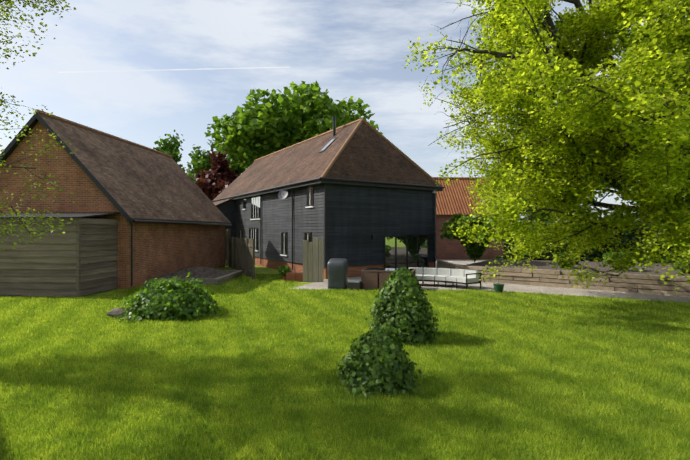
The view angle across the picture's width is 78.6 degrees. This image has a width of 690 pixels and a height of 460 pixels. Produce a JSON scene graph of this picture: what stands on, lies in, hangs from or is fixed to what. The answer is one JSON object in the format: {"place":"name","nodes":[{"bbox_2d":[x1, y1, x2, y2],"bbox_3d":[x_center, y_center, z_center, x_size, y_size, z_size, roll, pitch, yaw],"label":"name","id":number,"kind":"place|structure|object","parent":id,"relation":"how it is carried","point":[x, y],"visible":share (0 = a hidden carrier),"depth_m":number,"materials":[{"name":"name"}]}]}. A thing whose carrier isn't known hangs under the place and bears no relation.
{"place":"outdoors","nodes":[
{"label":"outdoors","id":0,"kind":"place"},
{"bbox_2d":[0,0,77,250],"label":"tree","id":1,"kind":"object","parent":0,"point":[10,3],"depth_m":7.77,"materials":[{"name":"green plant"}]},
{"bbox_2d":[58,67,280,72],"bbox_3d":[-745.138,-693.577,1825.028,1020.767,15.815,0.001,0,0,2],"label":"contrail","id":2,"kind":"object","parent":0,"point":[189,69],"depth_m":1819.89,"materials":[{"name":"white"}]},
{"bbox_2d":[0,0,677,221],"label":"sky","id":3,"kind":"structure","parent":0,"point":[125,52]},
{"bbox_2d":[0,259,689,459],"bbox_3d":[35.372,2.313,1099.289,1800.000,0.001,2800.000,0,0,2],"label":"ground","id":4,"kind":"structure","parent":0,"point":[262,270],"depth_m":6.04,"materials":[{"name":"green plant"}]},
{"bbox_2d":[0,212,119,296],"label":"timber shed","id":5,"kind":"structure","parent":4,"relation":"on","point":[79,258],"depth_m":14.67,"materials":[{"name":"wood boards"},{"name":"roofing felt"}]},
{"bbox_2d":[0,109,231,288],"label":"brick outbuilding","id":6,"kind":"structure","parent":4,"relation":"on","point":[170,217],"depth_m":17.81,"materials":[{"name":"brick"}]},
{"bbox_2d":[106,307,131,317],"bbox_3d":[-5.966,2.213,11.255,0.754,0.300,0.443,0,0,-13],"label":"rock","id":7,"kind":"object","parent":4,"relation":"on","point":[115,312],"visible":0.4,"depth_m":11.09,"materials":[{"name":"grey stone"}]},
{"bbox_2d":[117,278,220,322],"bbox_3d":[-4.693,1.855,11.682,2.824,1.081,2.778,0,0,2],"label":"bush","id":8,"kind":"object","parent":4,"relation":"on","point":[180,303],"depth_m":10.88,"materials":[{"name":"green plant"}]},
{"bbox_2d":[144,272,204,293],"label":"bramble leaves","id":9,"kind":"object","parent":8,"relation":"attached to","point":[198,281],"visible":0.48,"depth_m":11.26,"materials":[{"name":"green plant"}]},
{"bbox_2d":[153,129,185,171],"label":"tree leaves","id":10,"kind":"object","parent":4,"relation":"on","point":[171,148],"depth_m":60.84,"materials":[{"name":"green plant"}]},
{"bbox_2d":[147,266,242,284],"bbox_3d":[-6.769,2.004,19.581,3.015,0.620,3.815,0,0,2],"label":"raised bed","id":11,"kind":"object","parent":4,"relation":"on","point":[208,276],"visible":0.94,"depth_m":18.67,"materials":[{"name":"soil"}]},
{"bbox_2d":[193,149,238,200],"bbox_3d":[-12.440,-2.760,40.858,7.392,10.167,8.223,0,0,2],"label":"copper beech","id":12,"kind":"object","parent":4,"relation":"on","point":[211,186],"depth_m":39.62,"materials":[{"name":"red plant"}]},
{"bbox_2d":[186,144,248,184],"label":"tree","id":13,"kind":"object","parent":4,"relation":"on","point":[200,162],"depth_m":50.79,"materials":[{"name":"green plant"}]},
{"bbox_2d":[225,229,254,279],"bbox_3d":[-5.819,1.113,23.113,0.377,2.400,8.026,0,0,-26],"label":"garden fence","id":14,"kind":"object","parent":4,"relation":"on","point":[239,253],"visible":0.81,"depth_m":22.89,"materials":[{"name":"wood"}]},
{"bbox_2d":[278,265,289,276],"bbox_3d":[-2.788,1.900,19.293,0.633,0.680,0.634,0,0,2],"label":"planter plant","id":15,"kind":"object","parent":4,"relation":"on","point":[283,270],"depth_m":19.14,"materials":[{"name":"green plant"}]},
{"bbox_2d":[205,81,383,168],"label":"tree","id":16,"kind":"object","parent":4,"relation":"on","point":[267,125],"depth_m":40.49,"materials":[{"name":"green plant"}]},
{"bbox_2d":[286,272,302,281],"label":"planters","id":17,"kind":"object","parent":4,"relation":"on","point":[296,276],"visible":0.73,"depth_m":18.88,"materials":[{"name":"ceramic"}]},
{"bbox_2d":[303,238,323,281],"bbox_3d":[-1.420,1.328,18.834,0.921,1.970,0.128,0,0,7],"label":"timber screen","id":18,"kind":"object","parent":4,"relation":"on","point":[313,261],"visible":0.94,"depth_m":18.78,"materials":[{"name":"brown wood"}]},
{"bbox_2d":[212,173,443,278],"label":"barn","id":19,"kind":"structure","parent":4,"relation":"on","point":[359,228],"depth_m":22.14,"materials":[{"name":"black wood"}]},
{"bbox_2d":[213,198,236,236],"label":"barn outshot","id":20,"kind":"structure","parent":19,"relation":"attached to","point":[228,209],"depth_m":30.63,"materials":[{"name":"black wood"}]},
{"bbox_2d":[214,116,442,201],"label":"barn roof","id":21,"kind":"structure","parent":19,"relation":"attached to","point":[359,149],"depth_m":23.23,"materials":[{"name":"brown tile"}]},
{"bbox_2d":[335,328,421,399],"bbox_3d":[0.490,1.916,6.328,1.259,0.919,1.260,0,0,2],"label":"weeping shrub","id":22,"kind":"object","parent":4,"relation":"on","point":[380,352],"depth_m":5.98,"materials":[{"name":"green plant"}]},
{"bbox_2d":[365,266,440,345],"bbox_3d":[1.223,1.573,9.059,1.596,1.602,1.632,0,0,2],"label":"weeping shrub","id":23,"kind":"object","parent":4,"relation":"on","point":[401,290],"depth_m":8.63,"materials":[{"name":"green plant"}]},
{"bbox_2d":[291,260,689,302],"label":"patio","id":24,"kind":"structure","parent":4,"relation":"on","point":[488,286],"depth_m":16.37,"materials":[{"name":"grey stone"}]},
{"bbox_2d":[327,258,347,288],"bbox_3d":[-0.287,1.714,16.627,0.750,1.182,0.580,0,0,14],"label":"covered barbecue","id":25,"kind":"object","parent":24,"relation":"on","point":[337,269],"visible":0.96,"depth_m":16.38,"materials":[{"name":"grey fabric"}]},
{"bbox_2d":[347,268,415,290],"bbox_3d":[1.057,1.939,16.746,3.300,0.748,1.500,0,0,16],"label":"outdoor furniture","id":26,"kind":"object","parent":24,"relation":"on","point":[373,278],"visible":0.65,"depth_m":16.37,"materials":[{"name":"brown wicker"}]},
{"bbox_2d":[409,268,481,288],"bbox_3d":[3.970,1.963,17.277,3.088,0.700,1.152,0,0,29],"label":"corner sofa","id":27,"kind":"object","parent":24,"relation":"on","point":[456,276],"visible":0.85,"depth_m":17.14,"materials":[{"name":"white fabric"}]},
{"bbox_2d":[437,260,689,296],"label":"sleeper wall","id":28,"kind":"structure","parent":24,"relation":"on","point":[544,277],"depth_m":16.51,"materials":[{"name":"wood"}]},
{"bbox_2d":[503,220,678,262],"bbox_3d":[19.841,0.814,20.961,22.572,2.999,2.394,0,0,22],"label":"hedge","id":29,"kind":"object","parent":24,"relation":"on","point":[631,236],"depth_m":22.58,"materials":[{"name":"green plant"}]},
{"bbox_3d":[3.585,2.133,21.303,0.413,0.360,0.424,0,0,2],"label":"pot by the door","id":30,"kind":"object","parent":24,"relation":"on","visible":0},
{"bbox_2d":[412,254,420,259],"bbox_3d":[3.578,1.602,21.295,0.501,0.823,0.497,0,0,2],"label":"plant","id":31,"kind":"object","parent":30,"relation":"on","point":[414,257],"visible":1,"depth_m":21.25,"materials":[{"name":"green plant"}]},
{"bbox_2d":[493,283,504,292],"bbox_3d":[5.647,2.148,15.483,0.393,0.330,0.403,0,0,2],"label":"green pot","id":32,"kind":"object","parent":4,"relation":"on","point":[499,287],"visible":0.85,"depth_m":15.35,"materials":[{"name":"green plastic"}]},
{"bbox_2d":[483,116,594,221],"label":"tree","id":33,"kind":"object","parent":4,"relation":"on","point":[518,126],"depth_m":48.94,"materials":[{"name":"green plant"}]},
{"bbox_2d":[403,0,689,293],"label":"tree","id":34,"kind":"object","parent":4,"relation":"on","point":[615,17],"depth_m":11.00,"materials":[{"name":"green plant"}]},
{"bbox_2d":[433,177,503,259],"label":"brick building","id":35,"kind":"structure","parent":0,"point":[452,199],"depth_m":33.10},
{"bbox_2d":[500,130,631,219],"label":"tree leaves","id":36,"kind":"object","parent":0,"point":[543,214],"visible":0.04,"depth_m":42.20,"materials":[{"name":"green plant"}]},
{"bbox_2d":[463,258,689,276],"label":"bed soil","id":37,"kind":"structure","parent":0,"point":[540,264],"depth_m":19.56,"materials":[{"name":"brown soil"}]},
{"bbox_2d":[440,213,510,261],"bbox_3d":[6.729,0.387,21.888,3.774,2.625,3.854,0,0,2],"label":"tree","id":38,"kind":"object","parent":37,"relation":"on","point":[475,249],"depth_m":21.46,"materials":[{"name":"green plant"}]},
{"bbox_2d":[556,253,581,267],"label":"bed plant leaves","id":39,"kind":"object","parent":37,"relation":"on","point":[566,264],"visible":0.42,"depth_m":18.64,"materials":[{"name":"green plant"}]},
{"bbox_2d":[602,251,635,270],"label":"bed plant leaves","id":40,"kind":"object","parent":37,"relation":"on","point":[608,255],"visible":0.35,"depth_m":17.59,"materials":[{"name":"green plant"}]},
{"bbox_2d":[670,258,689,273],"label":"plant leaves","id":41,"kind":"object","parent":37,"relation":"on","point":[676,268],"visible":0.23,"depth_m":16.51,"materials":[{"name":"green plant"}]}
]}

